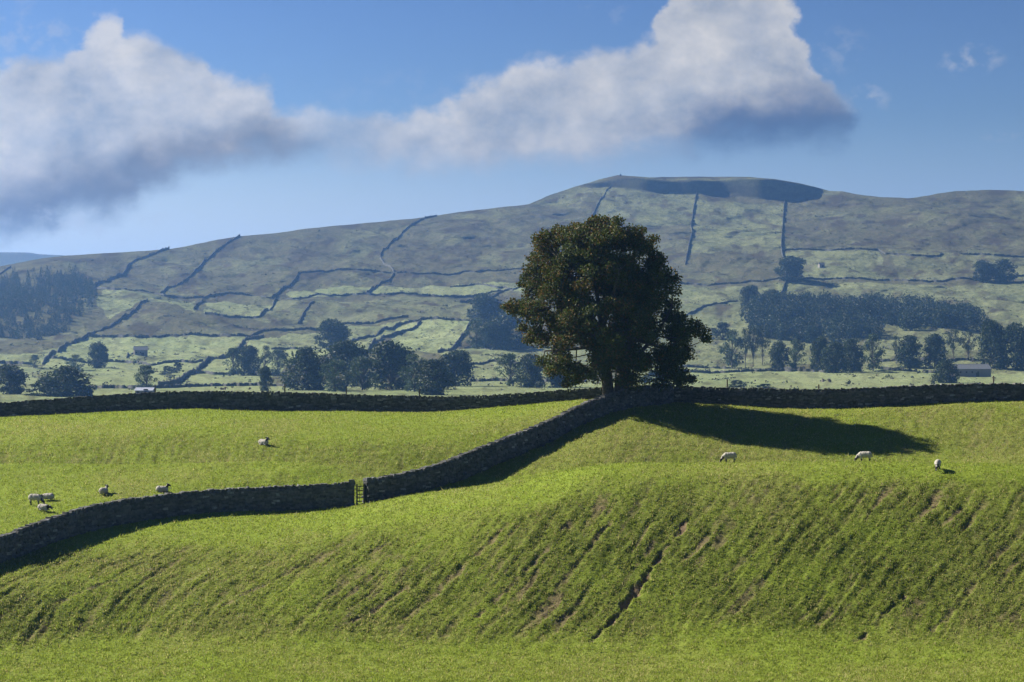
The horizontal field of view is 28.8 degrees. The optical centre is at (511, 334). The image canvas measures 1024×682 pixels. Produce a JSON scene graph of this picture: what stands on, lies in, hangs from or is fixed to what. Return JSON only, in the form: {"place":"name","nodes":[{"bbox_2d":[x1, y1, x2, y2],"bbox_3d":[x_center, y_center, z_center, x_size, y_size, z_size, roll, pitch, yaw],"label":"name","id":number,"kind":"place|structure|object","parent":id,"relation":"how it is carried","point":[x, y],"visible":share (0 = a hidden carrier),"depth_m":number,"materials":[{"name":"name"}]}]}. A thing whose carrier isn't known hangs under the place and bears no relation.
{"place":"outdoors","nodes":[
{"label":"outdoors","id":0,"kind":"place"},
{"bbox_2d":[0,252,63,265],"bbox_3d":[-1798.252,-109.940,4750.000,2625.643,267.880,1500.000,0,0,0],"label":"distant hills","id":1,"kind":"structure","parent":0,"point":[7,258],"depth_m":4398.13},
{"bbox_2d":[0,398,1023,681],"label":"field","id":2,"kind":"structure","parent":0,"point":[554,596],"depth_m":125.44,"materials":[{"name":"plant"}]},
{"bbox_2d":[28,494,44,504],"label":"sheep","id":3,"kind":"object","parent":2,"relation":"on","point":[37,497],"visible":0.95,"depth_m":139.03},
{"bbox_2d":[37,504,52,510],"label":"sheep","id":4,"kind":"object","parent":2,"relation":"on","point":[40,507],"visible":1,"depth_m":137.28},
{"bbox_2d":[41,493,54,499],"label":"sheep","id":5,"kind":"object","parent":2,"relation":"on","point":[47,496],"visible":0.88,"depth_m":140.41},
{"bbox_2d":[99,484,108,493],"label":"sheep","id":6,"kind":"object","parent":2,"relation":"on","point":[102,490],"visible":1,"depth_m":141.38},
{"bbox_2d":[156,483,170,491],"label":"sheep","id":7,"kind":"object","parent":2,"relation":"on","point":[161,488],"visible":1,"depth_m":142.41},
{"bbox_2d":[0,479,355,562],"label":"dry stone wall","id":8,"kind":"structure","parent":2,"relation":"on","point":[21,541],"depth_m":137.02,"materials":[{"name":"stone"}]},
{"bbox_2d":[258,437,269,444],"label":"sheep","id":9,"kind":"object","parent":2,"relation":"on","point":[263,441],"visible":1,"depth_m":154.23},
{"bbox_2d":[0,385,641,416],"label":"dry stone wall","id":10,"kind":"structure","parent":2,"relation":"on","point":[262,400],"depth_m":176.72,"materials":[{"name":"stone"}]},
{"bbox_2d":[362,384,673,502],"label":"dry stone wall","id":11,"kind":"structure","parent":2,"relation":"on","point":[466,465],"depth_m":153.96,"materials":[{"name":"stone"}]},
{"bbox_2d":[356,484,364,503],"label":"wooden gate","id":12,"kind":"structure","parent":11,"relation":"attached to","point":[359,494],"depth_m":142.06,"materials":[{"name":"brown wood"}]},
{"bbox_2d":[499,213,712,394],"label":"sycamore tree","id":13,"kind":"object","parent":2,"relation":"on","point":[625,286],"visible":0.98,"depth_m":168.45,"materials":[{"name":"green plant"}]},
{"bbox_2d":[719,452,736,461],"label":"sheep","id":14,"kind":"object","parent":2,"relation":"on","point":[727,455],"visible":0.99,"depth_m":137.06},
{"bbox_2d":[673,383,1023,407],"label":"dry stone wall","id":15,"kind":"structure","parent":2,"relation":"on","point":[856,397],"depth_m":174.64,"materials":[{"name":"stone"}]},
{"bbox_2d":[854,451,872,460],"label":"sheep","id":16,"kind":"object","parent":2,"relation":"on","point":[864,454],"visible":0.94,"depth_m":137.49},
{"bbox_2d":[934,459,940,470],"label":"sheep","id":17,"kind":"object","parent":2,"relation":"on","point":[937,462],"visible":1,"depth_m":133.42},
{"bbox_2d":[0,175,1023,402],"bbox_3d":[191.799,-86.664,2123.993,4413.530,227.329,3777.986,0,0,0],"label":"hills","id":18,"kind":"structure","parent":0,"point":[667,202],"depth_m":1889.82,"materials":[{"name":"plant"}]},
{"bbox_2d":[0,363,29,393],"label":"tree","id":19,"kind":"object","parent":18,"relation":"on","point":[14,381],"visible":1,"depth_m":669.47,"materials":[{"name":"green plant"}]},
{"bbox_2d":[0,360,31,364],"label":"dry stone wall","id":20,"kind":"structure","parent":18,"relation":"on","point":[9,362],"depth_m":1097.60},
{"bbox_2d":[28,355,40,366],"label":"tree","id":21,"kind":"object","parent":18,"relation":"on","point":[35,358],"visible":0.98,"depth_m":1075.32,"materials":[{"name":"green plant"}]},
{"bbox_2d":[24,380,56,395],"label":"bush","id":22,"kind":"object","parent":18,"relation":"on","point":[32,389],"visible":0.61,"depth_m":644.51,"materials":[{"name":"green plant"}]},
{"bbox_2d":[0,265,98,338],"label":"conifer trees","id":23,"kind":"object","parent":18,"relation":"on","point":[60,280],"visible":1,"depth_m":1596.39,"materials":[{"name":"green plant"}]},
{"bbox_2d":[38,365,97,396],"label":"tree","id":24,"kind":"object","parent":18,"relation":"on","point":[62,377],"visible":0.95,"depth_m":643.45,"materials":[{"name":"green plant"}]},
{"bbox_2d":[64,354,84,368],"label":"tree","id":25,"kind":"object","parent":18,"relation":"on","point":[75,363],"visible":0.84,"depth_m":1060.13,"materials":[{"name":"green plant"}]},
{"bbox_2d":[62,380,92,396],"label":"bush","id":26,"kind":"object","parent":18,"relation":"on","point":[78,386],"visible":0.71,"depth_m":643.45,"materials":[{"name":"green plant"}]},
{"bbox_2d":[42,298,147,364],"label":"dry stone wall","id":27,"kind":"structure","parent":18,"relation":"on","point":[51,352],"depth_m":1371.78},
{"bbox_2d":[87,341,108,367],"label":"tree","id":28,"kind":"object","parent":18,"relation":"on","point":[98,350],"visible":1,"depth_m":1074.55,"materials":[{"name":"green plant"}]},
{"bbox_2d":[52,356,202,365],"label":"dry stone wall","id":29,"kind":"structure","parent":18,"relation":"on","point":[137,362],"depth_m":1139.18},
{"bbox_2d":[94,246,169,284],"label":"dry stone wall","id":30,"kind":"structure","parent":18,"relation":"on","point":[125,270],"depth_m":1960.42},
{"bbox_2d":[133,346,147,356],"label":"stone barn","id":31,"kind":"structure","parent":18,"relation":"on","point":[141,350],"depth_m":1183.15,"materials":[{"name":"stone"}]},
{"bbox_2d":[134,387,153,393],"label":"stone barn","id":32,"kind":"structure","parent":18,"relation":"on","point":[142,389],"depth_m":656.63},
{"bbox_2d":[133,364,157,386],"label":"tree","id":33,"kind":"object","parent":18,"relation":"on","point":[146,370],"visible":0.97,"depth_m":748.30,"materials":[{"name":"green plant"}]},
{"bbox_2d":[159,366,173,375],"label":"bush","id":34,"kind":"object","parent":18,"relation":"on","point":[165,372],"visible":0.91,"depth_m":1008.40,"materials":[{"name":"green plant"}]},
{"bbox_2d":[171,361,183,372],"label":"bush","id":35,"kind":"object","parent":18,"relation":"on","point":[178,367],"visible":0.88,"depth_m":1050.82,"materials":[{"name":"green plant"}]},
{"bbox_2d":[89,382,283,388],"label":"dry stone wall","id":36,"kind":"structure","parent":18,"relation":"on","point":[186,385],"depth_m":810.72,"materials":[{"name":"stone"}]},
{"bbox_2d":[160,234,239,293],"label":"dry stone wall","id":37,"kind":"structure","parent":18,"relation":"on","point":[199,266],"depth_m":1973.09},
{"bbox_2d":[158,334,263,385],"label":"dry stone wall","id":38,"kind":"structure","parent":18,"relation":"on","point":[181,378],"depth_m":1087.69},
{"bbox_2d":[222,347,242,375],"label":"tree","id":39,"kind":"object","parent":18,"relation":"on","point":[232,353],"visible":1,"depth_m":1018.40,"materials":[{"name":"green plant"}]},
{"bbox_2d":[194,370,273,374],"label":"dry stone wall","id":40,"kind":"structure","parent":18,"relation":"on","point":[210,373],"depth_m":1036.90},
{"bbox_2d":[205,297,277,318],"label":"dry stone wall","id":41,"kind":"structure","parent":18,"relation":"on","point":[234,316],"depth_m":1548.79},
{"bbox_2d":[88,315,407,337],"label":"dry stone wall","id":42,"kind":"structure","parent":18,"relation":"on","point":[208,335],"depth_m":1381.29,"materials":[{"name":"stone"}]},
{"bbox_2d":[235,345,261,375],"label":"tree","id":43,"kind":"object","parent":18,"relation":"on","point":[248,353],"visible":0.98,"depth_m":1015.96,"materials":[{"name":"green plant"}]},
{"bbox_2d":[257,366,273,390],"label":"tree","id":44,"kind":"object","parent":18,"relation":"on","point":[263,373],"visible":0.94,"depth_m":734.35,"materials":[{"name":"green plant"}]},
{"bbox_2d":[257,345,273,366],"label":"tree","id":45,"kind":"object","parent":18,"relation":"on","point":[263,357],"visible":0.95,"depth_m":1031.74,"materials":[{"name":"green plant"}]},
{"bbox_2d":[269,348,288,375],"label":"tree","id":46,"kind":"object","parent":18,"relation":"on","point":[280,355],"visible":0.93,"depth_m":1007.83,"materials":[{"name":"green plant"}]},
{"bbox_2d":[272,272,298,296],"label":"dry stone wall","id":47,"kind":"structure","parent":18,"relation":"on","point":[283,287],"depth_m":1801.05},
{"bbox_2d":[271,346,325,349],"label":"dry stone wall","id":48,"kind":"structure","parent":18,"relation":"on","point":[279,347],"depth_m":1262.21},
{"bbox_2d":[278,346,330,390],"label":"tree","id":49,"kind":"object","parent":18,"relation":"on","point":[307,360],"visible":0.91,"depth_m":745.47,"materials":[{"name":"green plant"}]},
{"bbox_2d":[95,286,528,298],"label":"dry stone wall","id":50,"kind":"structure","parent":18,"relation":"on","point":[300,297],"depth_m":1745.21,"materials":[{"name":"stone"}]},
{"bbox_2d":[314,318,352,348],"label":"tree","id":51,"kind":"object","parent":18,"relation":"on","point":[336,330],"visible":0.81,"depth_m":1228.77,"materials":[{"name":"green plant"}]},
{"bbox_2d":[318,359,355,391],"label":"tree","id":52,"kind":"object","parent":18,"relation":"on","point":[335,382],"visible":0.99,"depth_m":721.07,"materials":[{"name":"green plant"}]},
{"bbox_2d":[320,340,373,386],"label":"tree","id":53,"kind":"object","parent":18,"relation":"on","point":[346,351],"visible":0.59,"depth_m":827.03,"materials":[{"name":"green plant"}]},
{"bbox_2d":[346,356,376,389],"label":"tree","id":54,"kind":"object","parent":18,"relation":"on","point":[362,364],"visible":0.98,"depth_m":748.11,"materials":[{"name":"green plant"}]},
{"bbox_2d":[367,340,418,389],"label":"tree","id":55,"kind":"object","parent":18,"relation":"on","point":[391,356],"visible":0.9,"depth_m":758.50,"materials":[{"name":"green plant"}]},
{"bbox_2d":[363,215,436,294],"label":"dry stone wall","id":56,"kind":"structure","parent":18,"relation":"on","point":[385,264],"depth_m":2052.38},
{"bbox_2d":[381,319,421,337],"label":"dry stone wall","id":57,"kind":"structure","parent":18,"relation":"on","point":[402,330],"depth_m":1446.61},
{"bbox_2d":[299,268,521,274],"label":"dry stone wall","id":58,"kind":"structure","parent":18,"relation":"on","point":[313,271],"depth_m":1909.99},
{"bbox_2d":[351,316,471,340],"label":"dry stone wall","id":59,"kind":"structure","parent":18,"relation":"on","point":[395,325],"depth_m":1503.24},
{"bbox_2d":[398,354,425,391],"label":"tree","id":60,"kind":"object","parent":18,"relation":"on","point":[412,358],"visible":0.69,"depth_m":721.56,"materials":[{"name":"green plant"}]},
{"bbox_2d":[410,359,455,394],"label":"tree","id":61,"kind":"object","parent":18,"relation":"on","point":[433,371],"visible":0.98,"depth_m":656.92,"materials":[{"name":"green plant"}]},
{"bbox_2d":[437,320,470,352],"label":"dry stone wall","id":62,"kind":"structure","parent":18,"relation":"on","point":[441,349],"depth_m":1314.41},
{"bbox_2d":[437,349,475,385],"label":"tree","id":63,"kind":"object","parent":18,"relation":"on","point":[458,361],"visible":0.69,"depth_m":827.31,"materials":[{"name":"green plant"}]},
{"bbox_2d":[464,317,488,348],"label":"tree","id":64,"kind":"object","parent":18,"relation":"on","point":[476,340],"visible":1,"depth_m":1269.27,"materials":[{"name":"green plant"}]},
{"bbox_2d":[450,283,512,290],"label":"dry stone wall","id":65,"kind":"structure","parent":18,"relation":"on","point":[459,285],"depth_m":1826.73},
{"bbox_2d":[466,293,504,321],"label":"tree","id":66,"kind":"object","parent":18,"relation":"on","point":[485,304],"visible":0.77,"depth_m":1500.43,"materials":[{"name":"green plant"}]},
{"bbox_2d":[480,317,513,350],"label":"tree","id":67,"kind":"object","parent":18,"relation":"on","point":[499,328],"visible":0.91,"depth_m":1301.82,"materials":[{"name":"green plant"}]},
{"bbox_2d":[479,312,532,349],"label":"tree","id":68,"kind":"object","parent":18,"relation":"on","point":[512,326],"visible":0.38,"depth_m":1326.55,"materials":[{"name":"green plant"}]},
{"bbox_2d":[470,359,543,366],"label":"dry stone wall","id":69,"kind":"structure","parent":18,"relation":"on","point":[489,360],"depth_m":1089.92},
{"bbox_2d":[493,353,521,385],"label":"tree","id":70,"kind":"object","parent":18,"relation":"on","point":[507,361],"visible":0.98,"depth_m":829.07,"materials":[{"name":"green plant"}]},
{"bbox_2d":[1,178,1023,389],"bbox_3d":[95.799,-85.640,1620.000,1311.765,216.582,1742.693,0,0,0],"label":"scrub","id":71,"kind":"object","parent":18,"relation":"on","point":[822,380],"visible":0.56,"depth_m":1477.37,"materials":[{"name":"plant"}]},
{"bbox_2d":[469,377,586,381],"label":"dry stone wall","id":72,"kind":"structure","parent":18,"relation":"on","point":[496,379],"depth_m":913.14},
{"bbox_2d":[514,353,546,387],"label":"tree","id":73,"kind":"object","parent":18,"relation":"on","point":[533,379],"visible":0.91,"depth_m":800.09,"materials":[{"name":"green plant"}]},
{"bbox_2d":[547,374,573,387],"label":"tree","id":74,"kind":"object","parent":18,"relation":"on","point":[555,381],"visible":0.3,"depth_m":800.72,"materials":[{"name":"green plant"}]},
{"bbox_2d":[642,371,667,383],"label":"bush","id":75,"kind":"object","parent":18,"relation":"on","point":[650,373],"visible":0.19,"depth_m":868.91,"materials":[{"name":"green plant"}]},
{"bbox_2d":[685,192,696,264],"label":"dry stone wall","id":76,"kind":"structure","parent":18,"relation":"on","point":[691,230],"depth_m":2188.43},
{"bbox_2d":[686,299,737,314],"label":"dry stone wall","id":77,"kind":"structure","parent":18,"relation":"on","point":[702,306],"depth_m":1629.77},
{"bbox_2d":[710,322,729,339],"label":"bush","id":78,"kind":"object","parent":18,"relation":"on","point":[721,326],"visible":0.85,"depth_m":1318.60,"materials":[{"name":"green plant"}]},
{"bbox_2d":[717,329,745,367],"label":"tree","id":79,"kind":"object","parent":18,"relation":"on","point":[730,359],"visible":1,"depth_m":1115.07,"materials":[{"name":"green plant"}]},
{"bbox_2d":[728,380,746,386],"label":"bush","id":80,"kind":"object","parent":18,"relation":"on","point":[736,382],"visible":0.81,"depth_m":802.08,"materials":[{"name":"green plant"}]},
{"bbox_2d":[682,364,804,368],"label":"dry stone wall","id":81,"kind":"structure","parent":18,"relation":"on","point":[698,366],"depth_m":1092.23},
{"bbox_2d":[740,328,750,367],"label":"tree","id":82,"kind":"object","parent":18,"relation":"on","point":[745,339],"visible":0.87,"depth_m":1132.01,"materials":[{"name":"green plant"}]},
{"bbox_2d":[739,285,759,305],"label":"tree","id":83,"kind":"object","parent":18,"relation":"on","point":[747,292],"visible":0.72,"depth_m":1600.85,"materials":[{"name":"green plant"}]},
{"bbox_2d":[747,325,759,360],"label":"tree","id":84,"kind":"object","parent":18,"relation":"on","point":[753,347],"visible":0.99,"depth_m":1131.67,"materials":[{"name":"green plant"}]},
{"bbox_2d":[679,368,832,373],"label":"dry stone wall","id":85,"kind":"structure","parent":18,"relation":"on","point":[758,370],"depth_m":1030.19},
{"bbox_2d":[755,326,769,364],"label":"tree","id":86,"kind":"object","parent":18,"relation":"on","point":[762,340],"visible":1,"depth_m":1133.96,"materials":[{"name":"green plant"}]},
{"bbox_2d":[751,384,773,388],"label":"bush","id":87,"kind":"object","parent":18,"relation":"on","point":[763,385],"visible":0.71,"depth_m":774.88,"materials":[{"name":"green plant"}]},
{"bbox_2d":[768,340,788,368],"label":"tree","id":88,"kind":"object","parent":18,"relation":"on","point":[777,350],"visible":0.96,"depth_m":1069.14,"materials":[{"name":"green plant"}]},
{"bbox_2d":[680,277,889,285],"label":"dry stone wall","id":89,"kind":"structure","parent":18,"relation":"on","point":[764,280],"depth_m":1828.55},
{"bbox_2d":[773,255,806,280],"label":"tree","id":90,"kind":"object","parent":18,"relation":"on","point":[793,266],"visible":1,"depth_m":1811.39,"materials":[{"name":"green plant"}]},
{"bbox_2d":[786,339,806,368],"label":"tree","id":91,"kind":"object","parent":18,"relation":"on","point":[795,349],"visible":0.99,"depth_m":1066.33,"materials":[{"name":"green plant"}]},
{"bbox_2d":[809,336,827,370],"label":"tree","id":92,"kind":"object","parent":18,"relation":"on","point":[819,343],"visible":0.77,"depth_m":1039.69,"materials":[{"name":"green plant"}]},
{"bbox_2d":[819,341,846,372],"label":"tree","id":93,"kind":"object","parent":18,"relation":"on","point":[833,352],"visible":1,"depth_m":1017.45,"materials":[{"name":"green plant"}]},
{"bbox_2d":[838,338,864,371],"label":"tree","id":94,"kind":"object","parent":18,"relation":"on","point":[854,354],"visible":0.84,"depth_m":1031.75,"materials":[{"name":"green plant"}]},
{"bbox_2d":[784,247,941,256],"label":"dry stone wall","id":95,"kind":"structure","parent":18,"relation":"on","point":[846,248],"depth_m":2030.04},
{"bbox_2d":[739,289,989,343],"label":"broadleaf wood","id":96,"kind":"object","parent":18,"relation":"on","point":[778,315],"visible":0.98,"depth_m":1439.69,"materials":[{"name":"green plant"}]},
{"bbox_2d":[862,333,885,370],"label":"tree","id":97,"kind":"object","parent":18,"relation":"on","point":[872,354],"visible":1,"depth_m":1039.77,"materials":[{"name":"green plant"}]},
{"bbox_2d":[892,335,900,363],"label":"tree","id":98,"kind":"object","parent":18,"relation":"on","point":[895,344],"visible":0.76,"depth_m":1118.88,"materials":[{"name":"green plant"}]},
{"bbox_2d":[880,366,917,371],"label":"dry stone wall","id":99,"kind":"structure","parent":18,"relation":"on","point":[890,368],"depth_m":1035.36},
{"bbox_2d":[894,334,926,368],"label":"tree","id":100,"kind":"object","parent":18,"relation":"on","point":[911,346],"visible":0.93,"depth_m":1087.88,"materials":[{"name":"green plant"}]},
{"bbox_2d":[921,333,947,367],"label":"tree","id":101,"kind":"object","parent":18,"relation":"on","point":[935,343],"visible":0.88,"depth_m":1085.92,"materials":[{"name":"green plant"}]},
{"bbox_2d":[931,359,960,382],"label":"tree","id":102,"kind":"object","parent":18,"relation":"on","point":[944,374],"visible":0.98,"depth_m":893.94,"materials":[{"name":"green plant"}]},
{"bbox_2d":[877,357,1015,362],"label":"dry stone wall","id":103,"kind":"structure","parent":18,"relation":"on","point":[954,359],"depth_m":1138.70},
{"bbox_2d":[944,329,961,358],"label":"tree","id":104,"kind":"object","parent":18,"relation":"on","point":[949,342],"visible":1,"depth_m":1141.36,"materials":[{"name":"green plant"}]},
{"bbox_2d":[893,274,1023,281],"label":"dry stone wall","id":105,"kind":"structure","parent":18,"relation":"on","point":[951,278],"depth_m":1846.28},
{"bbox_2d":[960,330,977,357],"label":"tree","id":106,"kind":"object","parent":18,"relation":"on","point":[967,348],"visible":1,"depth_m":1146.15,"materials":[{"name":"green plant"}]},
{"bbox_2d":[949,364,991,376],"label":"stone barn","id":107,"kind":"structure","parent":18,"relation":"on","point":[974,370],"depth_m":988.40,"materials":[{"name":"stone"}]},
{"bbox_2d":[972,259,995,282],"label":"tree","id":108,"kind":"object","parent":18,"relation":"on","point":[983,268],"visible":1,"depth_m":1834.06,"materials":[{"name":"green plant"}]},
{"bbox_2d":[959,252,1023,256],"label":"dry stone wall","id":109,"kind":"structure","parent":18,"relation":"on","point":[990,254],"depth_m":2015.79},
{"bbox_2d":[976,320,1009,368],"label":"tree","id":110,"kind":"object","parent":18,"relation":"on","point":[991,341],"visible":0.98,"depth_m":1072.65,"materials":[{"name":"green plant"}]},
{"bbox_2d":[989,258,1018,281],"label":"tree","id":111,"kind":"object","parent":18,"relation":"on","point":[1001,267],"visible":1,"depth_m":1832.85,"materials":[{"name":"green plant"}]},
{"bbox_2d":[998,322,1023,369],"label":"tree","id":112,"kind":"object","parent":18,"relation":"on","point":[1016,342],"visible":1,"depth_m":1066.11,"materials":[{"name":"green plant"}]},
{"bbox_2d":[0,0,1023,255],"label":"sky","id":113,"kind":"structure","parent":0,"point":[126,125],"materials":[{"name":"blue"}]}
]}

